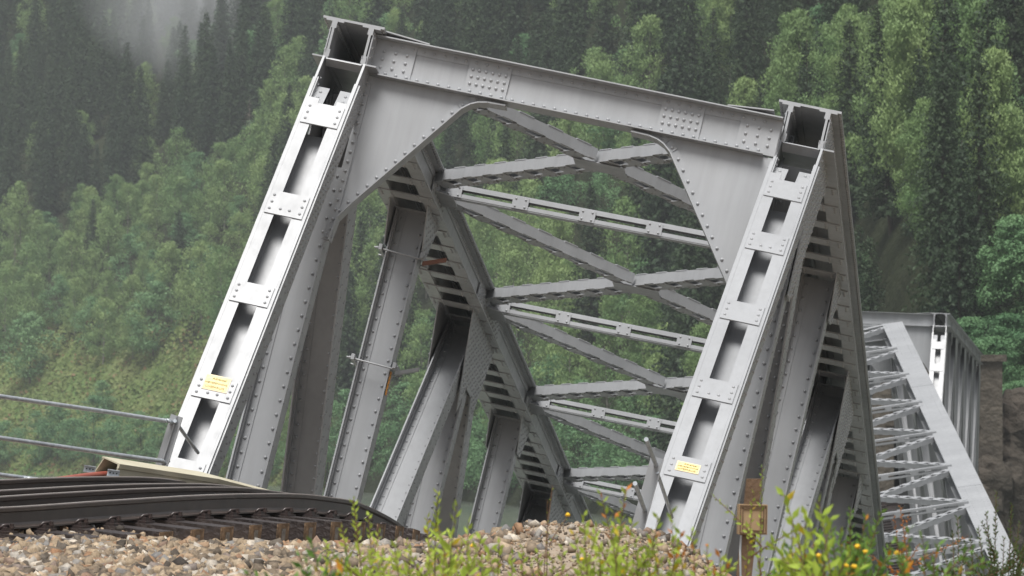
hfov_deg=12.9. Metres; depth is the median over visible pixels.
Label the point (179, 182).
birch tree
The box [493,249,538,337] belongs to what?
birch tree
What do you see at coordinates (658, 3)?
spruce tree
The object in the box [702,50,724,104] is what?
spruce tree
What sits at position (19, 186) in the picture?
birch tree
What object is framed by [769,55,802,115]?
birch tree
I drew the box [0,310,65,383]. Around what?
broadleaf tree
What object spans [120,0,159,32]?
birch tree
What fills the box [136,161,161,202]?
birch tree
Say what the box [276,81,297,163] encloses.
spruce tree
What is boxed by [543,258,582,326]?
birch tree
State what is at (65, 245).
birch tree
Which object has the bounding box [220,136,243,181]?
birch tree
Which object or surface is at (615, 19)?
birch tree
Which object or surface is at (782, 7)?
spruce tree
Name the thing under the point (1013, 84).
spruce tree
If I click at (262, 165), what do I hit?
birch tree
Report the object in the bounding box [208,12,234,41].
broadleaf tree
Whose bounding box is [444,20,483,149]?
spruce tree
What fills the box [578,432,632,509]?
broadleaf tree
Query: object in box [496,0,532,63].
spruce tree
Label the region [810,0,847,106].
spruce tree
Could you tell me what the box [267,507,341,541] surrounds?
sleeper
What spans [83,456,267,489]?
cable duct
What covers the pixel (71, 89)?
spruce wood
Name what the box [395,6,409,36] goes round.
spruce tree
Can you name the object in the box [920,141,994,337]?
spruce tree
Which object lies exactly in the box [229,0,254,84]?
spruce tree
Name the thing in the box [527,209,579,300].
birch tree
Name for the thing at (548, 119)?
spruce tree
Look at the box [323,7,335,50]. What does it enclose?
spruce tree
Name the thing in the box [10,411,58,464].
broadleaf tree
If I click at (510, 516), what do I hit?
river
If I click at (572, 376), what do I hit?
birch tree
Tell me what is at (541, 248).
birch tree
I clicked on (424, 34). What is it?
spruce tree
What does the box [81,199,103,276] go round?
spruce tree
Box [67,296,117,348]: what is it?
broadleaf tree
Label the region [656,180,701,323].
spruce tree
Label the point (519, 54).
spruce tree
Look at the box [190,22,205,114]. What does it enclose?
spruce tree
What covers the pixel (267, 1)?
spruce tree
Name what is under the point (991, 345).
broadleaf tree
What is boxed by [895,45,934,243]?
spruce tree
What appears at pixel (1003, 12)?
spruce tree
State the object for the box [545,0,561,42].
birch tree
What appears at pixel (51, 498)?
guard rail
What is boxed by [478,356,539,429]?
birch tree
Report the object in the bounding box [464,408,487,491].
broadleaf tree
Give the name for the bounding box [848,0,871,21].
spruce tree
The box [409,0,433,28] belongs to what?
spruce tree
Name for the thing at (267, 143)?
birch tree
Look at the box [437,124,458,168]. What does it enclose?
spruce tree
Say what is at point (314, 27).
spruce tree
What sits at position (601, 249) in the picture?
birch tree
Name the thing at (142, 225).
broadleaf tree
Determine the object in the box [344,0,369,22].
spruce tree
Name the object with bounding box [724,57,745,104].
spruce tree
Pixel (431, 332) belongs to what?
spruce tree
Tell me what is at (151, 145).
birch tree
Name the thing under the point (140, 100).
spruce tree
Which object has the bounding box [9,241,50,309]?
birch tree
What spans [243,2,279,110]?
spruce tree
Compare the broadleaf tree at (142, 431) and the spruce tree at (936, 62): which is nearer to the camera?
the spruce tree at (936, 62)
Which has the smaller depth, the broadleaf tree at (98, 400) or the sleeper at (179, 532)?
the sleeper at (179, 532)
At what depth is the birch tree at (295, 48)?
767.00 m
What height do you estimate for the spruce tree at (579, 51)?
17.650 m
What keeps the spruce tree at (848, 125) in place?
on the hillside
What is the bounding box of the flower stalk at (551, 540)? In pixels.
[470,485,582,575]
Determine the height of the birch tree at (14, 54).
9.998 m
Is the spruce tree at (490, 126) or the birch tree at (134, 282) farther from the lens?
the birch tree at (134, 282)
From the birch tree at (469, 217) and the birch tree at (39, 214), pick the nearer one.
the birch tree at (469, 217)
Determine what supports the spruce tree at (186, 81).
on the hillside
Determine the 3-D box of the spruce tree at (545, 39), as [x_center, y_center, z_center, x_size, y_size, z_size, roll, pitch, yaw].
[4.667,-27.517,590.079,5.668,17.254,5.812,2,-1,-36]
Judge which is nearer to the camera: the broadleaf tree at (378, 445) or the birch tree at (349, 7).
the broadleaf tree at (378, 445)
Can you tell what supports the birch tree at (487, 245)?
on the hillside
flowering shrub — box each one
[765,537,891,575]
[795,507,899,575]
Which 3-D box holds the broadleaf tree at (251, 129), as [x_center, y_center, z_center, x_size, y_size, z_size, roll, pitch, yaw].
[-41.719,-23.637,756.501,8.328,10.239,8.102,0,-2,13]
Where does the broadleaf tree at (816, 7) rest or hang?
on the hillside
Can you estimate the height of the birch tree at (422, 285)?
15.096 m
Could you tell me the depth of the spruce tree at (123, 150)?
831.15 m
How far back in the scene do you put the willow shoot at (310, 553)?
15.56 m
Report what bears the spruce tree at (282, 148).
on the hillside
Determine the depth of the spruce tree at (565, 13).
584.63 m
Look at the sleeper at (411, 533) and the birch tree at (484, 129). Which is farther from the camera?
the birch tree at (484, 129)
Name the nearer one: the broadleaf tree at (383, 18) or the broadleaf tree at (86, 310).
the broadleaf tree at (383, 18)
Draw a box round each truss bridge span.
[168,15,887,575]
[862,311,982,526]
[864,322,1023,575]
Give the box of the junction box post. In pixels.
[736,479,767,575]
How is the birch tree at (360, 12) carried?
on the hillside
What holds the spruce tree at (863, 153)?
on the hillside
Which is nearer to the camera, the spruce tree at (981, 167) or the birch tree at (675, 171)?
the spruce tree at (981, 167)
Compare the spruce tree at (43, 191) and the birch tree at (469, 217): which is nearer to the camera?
the birch tree at (469, 217)
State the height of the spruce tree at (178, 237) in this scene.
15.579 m
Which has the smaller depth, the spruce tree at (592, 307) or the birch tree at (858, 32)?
the birch tree at (858, 32)
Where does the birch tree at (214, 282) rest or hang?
on the hillside
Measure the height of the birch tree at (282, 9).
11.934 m
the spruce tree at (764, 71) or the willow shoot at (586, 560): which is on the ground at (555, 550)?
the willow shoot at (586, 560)
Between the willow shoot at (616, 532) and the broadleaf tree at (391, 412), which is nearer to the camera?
the willow shoot at (616, 532)
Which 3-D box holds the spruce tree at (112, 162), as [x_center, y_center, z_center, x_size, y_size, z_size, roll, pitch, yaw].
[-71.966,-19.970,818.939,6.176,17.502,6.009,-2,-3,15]
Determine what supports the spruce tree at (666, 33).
on the hillside
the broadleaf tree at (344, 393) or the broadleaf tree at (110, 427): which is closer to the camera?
the broadleaf tree at (344, 393)
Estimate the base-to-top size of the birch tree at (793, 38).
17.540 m
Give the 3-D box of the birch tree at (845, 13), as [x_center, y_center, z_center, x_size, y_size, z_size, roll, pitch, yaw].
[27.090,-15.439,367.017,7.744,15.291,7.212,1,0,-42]
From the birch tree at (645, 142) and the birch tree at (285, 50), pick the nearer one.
the birch tree at (645, 142)
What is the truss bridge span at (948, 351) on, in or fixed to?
on the bridge pier
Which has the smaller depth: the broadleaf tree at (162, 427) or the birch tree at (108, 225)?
the broadleaf tree at (162, 427)
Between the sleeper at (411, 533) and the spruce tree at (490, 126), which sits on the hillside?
the spruce tree at (490, 126)
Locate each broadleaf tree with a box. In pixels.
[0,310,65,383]
[0,420,26,464]
[5,33,29,68]
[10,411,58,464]
[31,211,65,246]
[35,274,79,325]
[37,406,82,460]
[52,417,92,462]
[56,394,124,461]
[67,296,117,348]
[88,380,117,416]
[94,415,137,459]
[108,233,156,291]
[114,411,160,461]
[121,280,183,359]
[127,223,153,254]
[136,249,163,285]
[141,270,175,311]
[141,413,169,463]
[168,213,198,253]
[174,39,198,72]
[179,234,212,279]
[180,151,212,204]
[186,244,221,303]
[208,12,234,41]
[208,293,222,326]
[224,195,252,236]
[225,421,239,464]
[226,415,241,461]
[233,117,275,165]
[234,24,281,73]
[270,436,285,479]
[314,36,325,68]
[321,0,346,20]
[325,407,343,482]
[326,388,349,461]
[335,413,389,454]
[368,409,405,479]
[373,381,415,465]
[378,7,415,34]
[409,309,435,355]
[463,436,484,491]
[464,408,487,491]
[467,422,517,489]
[508,33,530,64]
[514,332,525,357]
[526,174,579,228]
[529,353,589,423]
[551,419,568,448]
[554,417,601,468]
[561,379,600,455]
[567,420,617,500]
[574,172,622,220]
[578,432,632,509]
[588,127,630,148]
[595,395,668,488]
[605,49,638,84]
[615,413,667,484]
[620,256,661,324]
[809,3,830,58]
[857,253,867,283]
[956,316,990,344]
[963,214,1023,329]
[972,335,1023,386]
[978,312,1023,381]
[1002,380,1023,394]
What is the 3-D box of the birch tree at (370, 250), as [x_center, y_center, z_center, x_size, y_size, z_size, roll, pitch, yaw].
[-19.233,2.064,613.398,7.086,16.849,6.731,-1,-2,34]
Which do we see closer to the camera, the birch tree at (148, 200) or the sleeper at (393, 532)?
the sleeper at (393, 532)
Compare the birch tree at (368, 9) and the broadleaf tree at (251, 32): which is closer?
the birch tree at (368, 9)
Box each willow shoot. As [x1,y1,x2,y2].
[241,536,355,575]
[319,496,396,575]
[336,539,463,575]
[372,488,500,575]
[431,500,497,575]
[455,537,528,575]
[530,548,557,575]
[557,510,615,575]
[570,484,676,575]
[594,527,664,575]
[617,506,684,575]
[673,526,738,575]
[712,465,801,575]
[766,493,871,575]
[767,486,812,575]
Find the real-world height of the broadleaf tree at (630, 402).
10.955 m
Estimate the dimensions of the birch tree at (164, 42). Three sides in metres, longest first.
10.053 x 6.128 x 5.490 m
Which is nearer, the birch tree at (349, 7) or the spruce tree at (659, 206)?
the spruce tree at (659, 206)
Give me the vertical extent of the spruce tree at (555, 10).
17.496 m
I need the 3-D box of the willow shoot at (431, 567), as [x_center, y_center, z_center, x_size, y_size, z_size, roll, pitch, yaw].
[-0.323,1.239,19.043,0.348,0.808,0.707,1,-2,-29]
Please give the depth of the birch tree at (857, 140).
338.99 m
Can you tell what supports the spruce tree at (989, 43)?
on the hillside
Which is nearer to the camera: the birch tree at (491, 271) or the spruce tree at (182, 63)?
the birch tree at (491, 271)
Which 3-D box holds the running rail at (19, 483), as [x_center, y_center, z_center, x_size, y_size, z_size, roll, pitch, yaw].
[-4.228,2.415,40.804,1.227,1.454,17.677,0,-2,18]
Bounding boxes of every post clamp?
[346,353,419,394]
[374,243,446,267]
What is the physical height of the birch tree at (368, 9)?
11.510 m
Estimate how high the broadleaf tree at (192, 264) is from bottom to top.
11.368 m
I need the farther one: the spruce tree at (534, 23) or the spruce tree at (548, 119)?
the spruce tree at (534, 23)
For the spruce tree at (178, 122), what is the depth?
804.04 m
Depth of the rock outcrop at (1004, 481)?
229.82 m
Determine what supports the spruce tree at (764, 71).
on the hillside
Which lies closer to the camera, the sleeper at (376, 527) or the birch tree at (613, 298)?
the sleeper at (376, 527)
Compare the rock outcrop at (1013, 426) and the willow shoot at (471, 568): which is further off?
the rock outcrop at (1013, 426)
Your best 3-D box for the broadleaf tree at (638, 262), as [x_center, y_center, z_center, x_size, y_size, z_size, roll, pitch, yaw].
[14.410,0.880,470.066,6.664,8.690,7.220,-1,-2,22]
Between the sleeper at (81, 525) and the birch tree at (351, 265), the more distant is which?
the birch tree at (351, 265)
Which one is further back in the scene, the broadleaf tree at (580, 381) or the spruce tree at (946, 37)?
the broadleaf tree at (580, 381)
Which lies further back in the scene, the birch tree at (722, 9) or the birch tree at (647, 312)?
the birch tree at (722, 9)
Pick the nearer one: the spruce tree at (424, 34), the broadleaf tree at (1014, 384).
the broadleaf tree at (1014, 384)
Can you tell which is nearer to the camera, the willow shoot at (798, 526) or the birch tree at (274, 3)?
the willow shoot at (798, 526)
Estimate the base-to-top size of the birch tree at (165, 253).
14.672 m
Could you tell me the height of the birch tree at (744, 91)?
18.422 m
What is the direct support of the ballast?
on the ground at (555, 550)
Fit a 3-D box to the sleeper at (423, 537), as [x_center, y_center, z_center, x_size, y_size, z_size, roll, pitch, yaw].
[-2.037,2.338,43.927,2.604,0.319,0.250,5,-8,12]
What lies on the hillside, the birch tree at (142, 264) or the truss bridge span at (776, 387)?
the birch tree at (142, 264)
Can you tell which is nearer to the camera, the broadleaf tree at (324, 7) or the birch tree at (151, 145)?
the broadleaf tree at (324, 7)
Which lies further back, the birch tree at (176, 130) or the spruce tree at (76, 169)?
the spruce tree at (76, 169)
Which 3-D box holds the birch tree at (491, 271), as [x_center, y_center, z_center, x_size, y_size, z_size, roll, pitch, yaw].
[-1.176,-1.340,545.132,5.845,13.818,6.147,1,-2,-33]
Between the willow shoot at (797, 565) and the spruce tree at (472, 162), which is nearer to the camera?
the willow shoot at (797, 565)
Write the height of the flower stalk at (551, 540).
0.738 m
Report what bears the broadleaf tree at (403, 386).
on the hillside
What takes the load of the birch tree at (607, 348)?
on the hillside
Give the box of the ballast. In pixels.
[0,519,731,575]
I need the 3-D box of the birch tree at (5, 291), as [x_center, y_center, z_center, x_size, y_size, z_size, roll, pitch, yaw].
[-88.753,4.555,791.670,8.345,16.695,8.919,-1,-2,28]
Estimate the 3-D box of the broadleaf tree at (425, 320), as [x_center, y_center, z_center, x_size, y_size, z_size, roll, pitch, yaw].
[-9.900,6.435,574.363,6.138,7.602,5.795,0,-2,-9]
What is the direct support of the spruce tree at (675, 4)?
on the hillside
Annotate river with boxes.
[0,475,632,536]
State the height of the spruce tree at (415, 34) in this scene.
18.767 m
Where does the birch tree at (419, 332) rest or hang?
on the hillside
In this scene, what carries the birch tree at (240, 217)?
on the hillside
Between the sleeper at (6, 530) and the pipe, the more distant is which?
the pipe
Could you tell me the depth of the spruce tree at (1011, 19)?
328.18 m
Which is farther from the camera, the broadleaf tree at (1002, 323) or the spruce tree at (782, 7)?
the spruce tree at (782, 7)
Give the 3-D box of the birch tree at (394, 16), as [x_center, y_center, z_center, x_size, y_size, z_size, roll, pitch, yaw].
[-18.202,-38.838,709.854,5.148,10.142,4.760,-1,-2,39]
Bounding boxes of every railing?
[0,394,199,478]
[631,437,673,530]
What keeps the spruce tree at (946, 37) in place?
on the hillside
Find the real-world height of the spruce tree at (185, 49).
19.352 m
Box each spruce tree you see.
[0,176,7,244]
[29,150,55,226]
[62,139,85,216]
[68,123,95,198]
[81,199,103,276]
[84,144,104,220]
[98,130,124,214]
[110,108,135,184]
[125,104,157,196]
[126,66,157,153]
[151,80,173,141]
[163,91,197,177]
[163,210,192,298]
[167,56,197,144]
[169,25,197,118]
[170,55,194,129]
[189,9,221,127]
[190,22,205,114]
[190,76,217,158]
[194,45,223,136]
[204,1,228,73]
[210,0,236,88]
[214,39,246,140]
[215,56,242,161]
[226,0,240,30]
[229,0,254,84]
[232,15,251,119]
[233,0,258,45]
[233,0,264,61]
[240,22,274,131]
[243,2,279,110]
[248,39,276,140]
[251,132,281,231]
[252,8,279,81]
[255,0,274,32]
[271,144,285,176]
[273,0,301,66]
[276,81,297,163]
[289,0,312,74]
[294,0,326,89]
[298,0,322,44]
[299,43,317,108]
[307,67,317,133]
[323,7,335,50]
[324,0,346,40]
[334,267,363,403]
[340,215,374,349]
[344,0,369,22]
[354,196,379,250]
[356,235,385,352]
[361,0,394,31]
[367,188,386,239]
[373,193,386,245]
[391,285,424,391]
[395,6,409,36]
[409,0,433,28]
[413,25,420,38]
[417,7,433,45]
[420,303,435,373]
[429,0,463,50]
[431,0,455,49]
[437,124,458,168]
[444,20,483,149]
[458,0,491,57]
[460,109,489,166]
[480,118,502,197]
[490,125,516,201]
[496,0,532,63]
[508,33,524,63]
[513,112,555,222]
[514,67,559,200]
[521,8,546,110]
[523,12,554,112]
[528,11,558,122]
[529,0,551,15]
[543,0,570,64]
[545,0,579,28]
[547,0,586,74]
[552,26,574,125]
[555,11,592,136]
[561,180,609,343]
[567,0,596,35]
[586,0,622,67]
[615,0,658,76]
[617,137,650,268]
[627,69,684,316]
[636,0,679,59]
[637,222,711,463]
[641,94,673,257]
[644,24,696,209]
[650,0,704,52]
[652,216,714,449]
[655,186,725,375]
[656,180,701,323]
[663,0,709,76]
[668,0,707,96]
[669,50,718,260]
[672,255,708,421]
[694,8,729,104]
[698,222,722,301]
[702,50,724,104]
[718,0,764,102]
[722,0,768,104]
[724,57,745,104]
[743,29,764,107]
[749,51,774,157]
[760,0,790,105]
[763,0,797,41]
[790,0,821,47]
[791,42,819,103]
[803,66,822,106]
[805,0,867,80]
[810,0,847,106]
[827,0,862,92]
[828,18,867,223]
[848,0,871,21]
[850,2,906,235]
[851,9,896,201]
[854,225,873,310]
[858,236,886,311]
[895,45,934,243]
[901,46,976,312]
[902,0,972,232]
[904,41,967,261]
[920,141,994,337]
[945,28,1018,331]
[947,0,1023,261]
[965,1,1020,101]
[970,0,1022,81]
[996,0,1023,61]
[996,40,1023,202]
[1006,51,1023,206]
[1011,0,1023,88]
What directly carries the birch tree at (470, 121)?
on the hillside
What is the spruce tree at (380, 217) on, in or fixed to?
on the hillside
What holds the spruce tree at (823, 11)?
on the hillside
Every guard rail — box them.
[0,483,236,495]
[0,487,286,506]
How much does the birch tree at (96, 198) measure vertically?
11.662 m
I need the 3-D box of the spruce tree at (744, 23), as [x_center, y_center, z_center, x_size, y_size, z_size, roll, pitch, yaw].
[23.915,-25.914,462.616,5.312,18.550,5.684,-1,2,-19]
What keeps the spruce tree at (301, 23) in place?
on the hillside
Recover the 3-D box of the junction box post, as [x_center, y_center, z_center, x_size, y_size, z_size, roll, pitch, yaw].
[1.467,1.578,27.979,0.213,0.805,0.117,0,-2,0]
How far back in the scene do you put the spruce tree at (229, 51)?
789.41 m
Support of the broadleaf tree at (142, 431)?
on the hillside
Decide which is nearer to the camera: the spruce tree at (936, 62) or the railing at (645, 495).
the railing at (645, 495)
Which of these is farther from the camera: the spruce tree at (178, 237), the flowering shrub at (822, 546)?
the spruce tree at (178, 237)
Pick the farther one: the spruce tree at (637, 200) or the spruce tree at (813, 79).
the spruce tree at (637, 200)
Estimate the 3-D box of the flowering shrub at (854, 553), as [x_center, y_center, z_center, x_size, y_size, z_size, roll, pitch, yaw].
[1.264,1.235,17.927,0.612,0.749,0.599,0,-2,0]
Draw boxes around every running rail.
[0,476,186,489]
[0,493,404,528]
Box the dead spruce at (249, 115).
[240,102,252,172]
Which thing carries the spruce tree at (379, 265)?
on the hillside
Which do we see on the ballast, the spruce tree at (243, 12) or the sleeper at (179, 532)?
the sleeper at (179, 532)
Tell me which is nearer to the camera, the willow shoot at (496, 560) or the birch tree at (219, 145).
the willow shoot at (496, 560)
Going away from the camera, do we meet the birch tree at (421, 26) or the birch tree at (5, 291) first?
the birch tree at (421, 26)
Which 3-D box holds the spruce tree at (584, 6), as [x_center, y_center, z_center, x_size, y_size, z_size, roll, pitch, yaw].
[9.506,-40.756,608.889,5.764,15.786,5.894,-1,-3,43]
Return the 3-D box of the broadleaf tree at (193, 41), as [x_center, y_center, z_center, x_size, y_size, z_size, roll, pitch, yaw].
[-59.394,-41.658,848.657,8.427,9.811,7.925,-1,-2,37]
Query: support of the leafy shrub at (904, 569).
on the ground at (555, 550)
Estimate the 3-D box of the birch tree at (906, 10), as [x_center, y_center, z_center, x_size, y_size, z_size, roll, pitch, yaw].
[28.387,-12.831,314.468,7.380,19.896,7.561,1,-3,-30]
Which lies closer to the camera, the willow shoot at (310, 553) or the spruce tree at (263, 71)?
the willow shoot at (310, 553)
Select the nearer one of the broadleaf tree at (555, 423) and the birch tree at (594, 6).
the broadleaf tree at (555, 423)
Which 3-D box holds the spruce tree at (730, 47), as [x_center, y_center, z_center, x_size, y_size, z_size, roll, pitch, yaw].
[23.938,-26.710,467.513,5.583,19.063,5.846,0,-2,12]
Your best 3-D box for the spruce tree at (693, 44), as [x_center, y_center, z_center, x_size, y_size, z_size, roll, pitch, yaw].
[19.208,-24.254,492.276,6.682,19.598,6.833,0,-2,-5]
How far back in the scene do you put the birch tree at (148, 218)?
782.42 m
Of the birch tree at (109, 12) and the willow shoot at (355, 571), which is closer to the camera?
the willow shoot at (355, 571)
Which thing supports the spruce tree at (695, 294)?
on the hillside
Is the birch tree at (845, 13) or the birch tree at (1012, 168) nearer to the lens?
the birch tree at (1012, 168)
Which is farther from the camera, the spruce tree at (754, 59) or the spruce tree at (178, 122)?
the spruce tree at (178, 122)
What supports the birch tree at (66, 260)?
on the hillside
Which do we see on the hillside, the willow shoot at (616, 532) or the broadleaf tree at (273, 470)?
the broadleaf tree at (273, 470)
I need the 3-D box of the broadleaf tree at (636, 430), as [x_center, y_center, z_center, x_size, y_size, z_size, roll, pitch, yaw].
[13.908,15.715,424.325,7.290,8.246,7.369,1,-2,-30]
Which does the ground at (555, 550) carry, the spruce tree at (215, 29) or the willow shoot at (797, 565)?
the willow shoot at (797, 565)
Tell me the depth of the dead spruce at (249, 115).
762.61 m
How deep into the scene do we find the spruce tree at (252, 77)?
777.47 m
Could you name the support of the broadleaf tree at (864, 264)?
on the hillside
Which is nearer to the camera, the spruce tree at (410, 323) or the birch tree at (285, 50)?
the spruce tree at (410, 323)
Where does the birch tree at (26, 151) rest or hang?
on the hillside
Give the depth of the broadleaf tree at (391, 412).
561.88 m
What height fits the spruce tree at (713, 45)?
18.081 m
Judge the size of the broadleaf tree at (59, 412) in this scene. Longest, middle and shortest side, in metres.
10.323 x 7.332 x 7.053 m
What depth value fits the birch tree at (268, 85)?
751.32 m
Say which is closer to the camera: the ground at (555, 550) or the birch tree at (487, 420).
the ground at (555, 550)
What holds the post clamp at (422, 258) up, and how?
attached to the truss bridge span at (776, 387)
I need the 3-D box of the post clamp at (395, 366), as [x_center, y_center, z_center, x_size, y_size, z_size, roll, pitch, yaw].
[-1.567,1.049,54.946,0.852,0.517,0.484,0,-2,8]
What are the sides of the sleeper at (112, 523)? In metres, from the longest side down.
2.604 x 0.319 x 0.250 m
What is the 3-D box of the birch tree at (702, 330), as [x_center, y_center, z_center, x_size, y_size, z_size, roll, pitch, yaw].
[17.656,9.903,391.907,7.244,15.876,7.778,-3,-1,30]
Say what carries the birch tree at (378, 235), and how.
on the hillside
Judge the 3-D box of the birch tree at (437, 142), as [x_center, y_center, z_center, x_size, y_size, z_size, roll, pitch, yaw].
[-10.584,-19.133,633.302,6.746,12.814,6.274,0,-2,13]
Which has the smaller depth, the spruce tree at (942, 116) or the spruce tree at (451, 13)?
the spruce tree at (942, 116)
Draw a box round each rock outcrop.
[978,455,1023,566]
[1002,387,1023,468]
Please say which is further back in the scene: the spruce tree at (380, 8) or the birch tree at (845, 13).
the spruce tree at (380, 8)
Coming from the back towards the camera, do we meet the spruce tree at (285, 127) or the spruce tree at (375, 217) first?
the spruce tree at (285, 127)
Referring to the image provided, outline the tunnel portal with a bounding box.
[872,355,1006,491]
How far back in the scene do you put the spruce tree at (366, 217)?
649.25 m
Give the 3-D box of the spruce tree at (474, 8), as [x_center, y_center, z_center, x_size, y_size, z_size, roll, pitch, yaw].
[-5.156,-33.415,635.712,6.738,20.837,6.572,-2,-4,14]
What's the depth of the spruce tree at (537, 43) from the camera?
595.17 m
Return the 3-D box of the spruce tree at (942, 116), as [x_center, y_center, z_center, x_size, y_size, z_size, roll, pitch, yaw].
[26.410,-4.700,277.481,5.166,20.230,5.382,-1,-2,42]
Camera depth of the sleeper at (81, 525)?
36.87 m
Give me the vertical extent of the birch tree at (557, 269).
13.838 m
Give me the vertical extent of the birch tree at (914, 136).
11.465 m
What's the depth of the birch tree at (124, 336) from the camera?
748.71 m
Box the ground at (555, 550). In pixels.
[410,524,707,575]
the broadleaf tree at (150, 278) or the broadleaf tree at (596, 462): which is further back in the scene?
the broadleaf tree at (150, 278)
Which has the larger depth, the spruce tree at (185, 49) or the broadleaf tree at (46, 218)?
the spruce tree at (185, 49)
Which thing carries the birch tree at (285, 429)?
on the hillside
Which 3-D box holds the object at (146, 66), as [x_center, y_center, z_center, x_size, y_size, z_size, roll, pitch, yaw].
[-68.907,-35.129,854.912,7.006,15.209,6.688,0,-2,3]
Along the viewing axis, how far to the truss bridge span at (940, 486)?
130.53 m
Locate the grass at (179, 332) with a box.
[0,312,328,488]
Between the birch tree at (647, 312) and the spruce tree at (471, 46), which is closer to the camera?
the birch tree at (647, 312)
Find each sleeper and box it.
[0,523,65,540]
[19,521,98,538]
[54,518,141,538]
[88,516,172,537]
[120,514,203,540]
[152,511,233,540]
[182,510,261,539]
[211,508,289,540]
[239,508,316,540]
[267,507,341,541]
[293,508,365,542]
[319,510,385,539]
[319,512,403,540]
[363,516,419,540]
[381,522,431,541]
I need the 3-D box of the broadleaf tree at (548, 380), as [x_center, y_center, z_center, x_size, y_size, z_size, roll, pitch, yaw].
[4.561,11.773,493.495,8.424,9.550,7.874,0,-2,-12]
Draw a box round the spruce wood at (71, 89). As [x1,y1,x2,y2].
[0,0,235,214]
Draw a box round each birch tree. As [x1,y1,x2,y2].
[0,180,37,267]
[0,192,24,249]
[0,241,23,283]
[0,259,27,333]
[0,267,24,352]
[1,272,58,338]
[7,51,29,90]
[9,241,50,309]
[15,0,50,46]
[19,261,44,313]
[20,210,52,273]
[24,120,49,160]
[28,222,69,276]
[51,233,77,287]
[53,229,95,301]
[54,277,91,335]
[66,182,100,237]
[71,186,101,237]
[76,109,97,153]
[77,248,103,302]
[80,195,112,251]
[82,296,123,364]
[88,205,128,269]
[90,260,123,318]
[94,8,126,56]
[100,174,129,218]
[113,182,147,242]
[113,274,146,334]
[115,309,150,357]
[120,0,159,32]
[127,213,163,262]
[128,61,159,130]
[128,180,153,220]
[128,249,157,310]
[134,136,161,173]
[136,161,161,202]
[139,174,169,229]
[143,240,189,323]
[147,127,203,206]
[153,165,192,221]
[158,16,182,58]
[158,176,200,238]
[171,241,226,330]
[175,62,198,96]
[185,244,238,338]
[189,164,223,239]
[190,221,227,274]
[197,254,232,315]
[201,142,234,191]
[201,159,245,230]
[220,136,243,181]
[220,211,252,263]
[232,123,276,197]
[237,155,272,232]
[247,139,278,205]
[252,78,289,157]
[261,0,285,49]
[261,44,300,130]
[264,91,299,151]
[271,0,300,51]
[275,397,290,463]
[280,35,310,90]
[282,75,311,129]
[318,0,368,48]
[339,295,360,370]
[346,241,381,349]
[346,242,377,317]
[353,189,385,273]
[356,0,398,25]
[362,1,387,24]
[372,198,386,269]
[377,280,422,348]
[385,8,410,32]
[387,0,414,14]
[397,309,432,383]
[399,368,425,427]
[415,20,439,42]
[416,278,426,300]
[426,306,433,342]
[433,129,454,161]
[463,213,490,262]
[467,157,520,266]
[468,110,494,133]
[468,110,523,163]
[468,184,523,279]
[473,400,481,418]
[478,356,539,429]
[483,227,525,308]
[486,109,531,191]
[492,185,560,285]
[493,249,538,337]
[497,178,546,262]
[518,258,589,361]
[526,209,579,283]
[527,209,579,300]
[530,306,576,406]
[532,320,608,457]
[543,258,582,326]
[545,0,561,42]
[545,118,583,191]
[564,59,628,149]
[570,45,617,131]
[575,325,628,429]
[577,227,620,302]
[587,0,619,19]
[597,195,650,350]
[598,255,635,341]
[609,0,653,34]
[614,132,646,189]
[614,293,667,411]
[615,14,670,90]
[620,131,654,168]
[621,138,652,197]
[637,322,672,414]
[642,162,681,220]
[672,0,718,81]
[673,321,711,421]
[700,0,727,27]
[705,0,750,82]
[725,76,758,106]
[756,7,826,157]
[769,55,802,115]
[797,3,872,110]
[820,13,873,178]
[844,0,921,194]
[866,0,971,194]
[892,95,954,246]
[925,0,1022,158]
[952,46,1023,269]
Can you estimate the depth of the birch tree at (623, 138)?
514.28 m
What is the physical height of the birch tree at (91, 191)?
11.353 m
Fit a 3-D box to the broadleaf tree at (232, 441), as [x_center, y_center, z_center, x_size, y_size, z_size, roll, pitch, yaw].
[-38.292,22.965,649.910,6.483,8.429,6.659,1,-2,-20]
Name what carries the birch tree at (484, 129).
on the hillside
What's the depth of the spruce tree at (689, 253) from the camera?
406.38 m
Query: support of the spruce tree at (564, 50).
on the hillside
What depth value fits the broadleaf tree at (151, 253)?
773.04 m
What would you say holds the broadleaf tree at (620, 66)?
on the hillside
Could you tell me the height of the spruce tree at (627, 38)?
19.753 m
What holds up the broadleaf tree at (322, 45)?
on the hillside
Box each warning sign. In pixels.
[201,373,231,392]
[675,461,700,474]
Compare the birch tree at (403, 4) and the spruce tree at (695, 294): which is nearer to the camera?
the spruce tree at (695, 294)
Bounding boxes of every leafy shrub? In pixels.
[890,524,989,575]
[905,514,1012,575]
[961,491,1023,575]
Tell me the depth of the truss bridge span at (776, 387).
51.26 m
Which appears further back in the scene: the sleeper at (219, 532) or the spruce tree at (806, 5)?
the spruce tree at (806, 5)
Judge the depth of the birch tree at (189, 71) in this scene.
841.29 m
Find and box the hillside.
[0,0,1023,518]
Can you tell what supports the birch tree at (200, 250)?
on the hillside
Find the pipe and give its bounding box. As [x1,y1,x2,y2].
[60,471,107,476]
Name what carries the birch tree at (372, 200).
on the hillside
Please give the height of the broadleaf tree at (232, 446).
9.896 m
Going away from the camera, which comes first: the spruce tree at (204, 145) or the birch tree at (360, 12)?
the birch tree at (360, 12)
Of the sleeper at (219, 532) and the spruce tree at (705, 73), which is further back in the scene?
the spruce tree at (705, 73)
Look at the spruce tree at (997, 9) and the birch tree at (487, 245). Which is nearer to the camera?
the spruce tree at (997, 9)

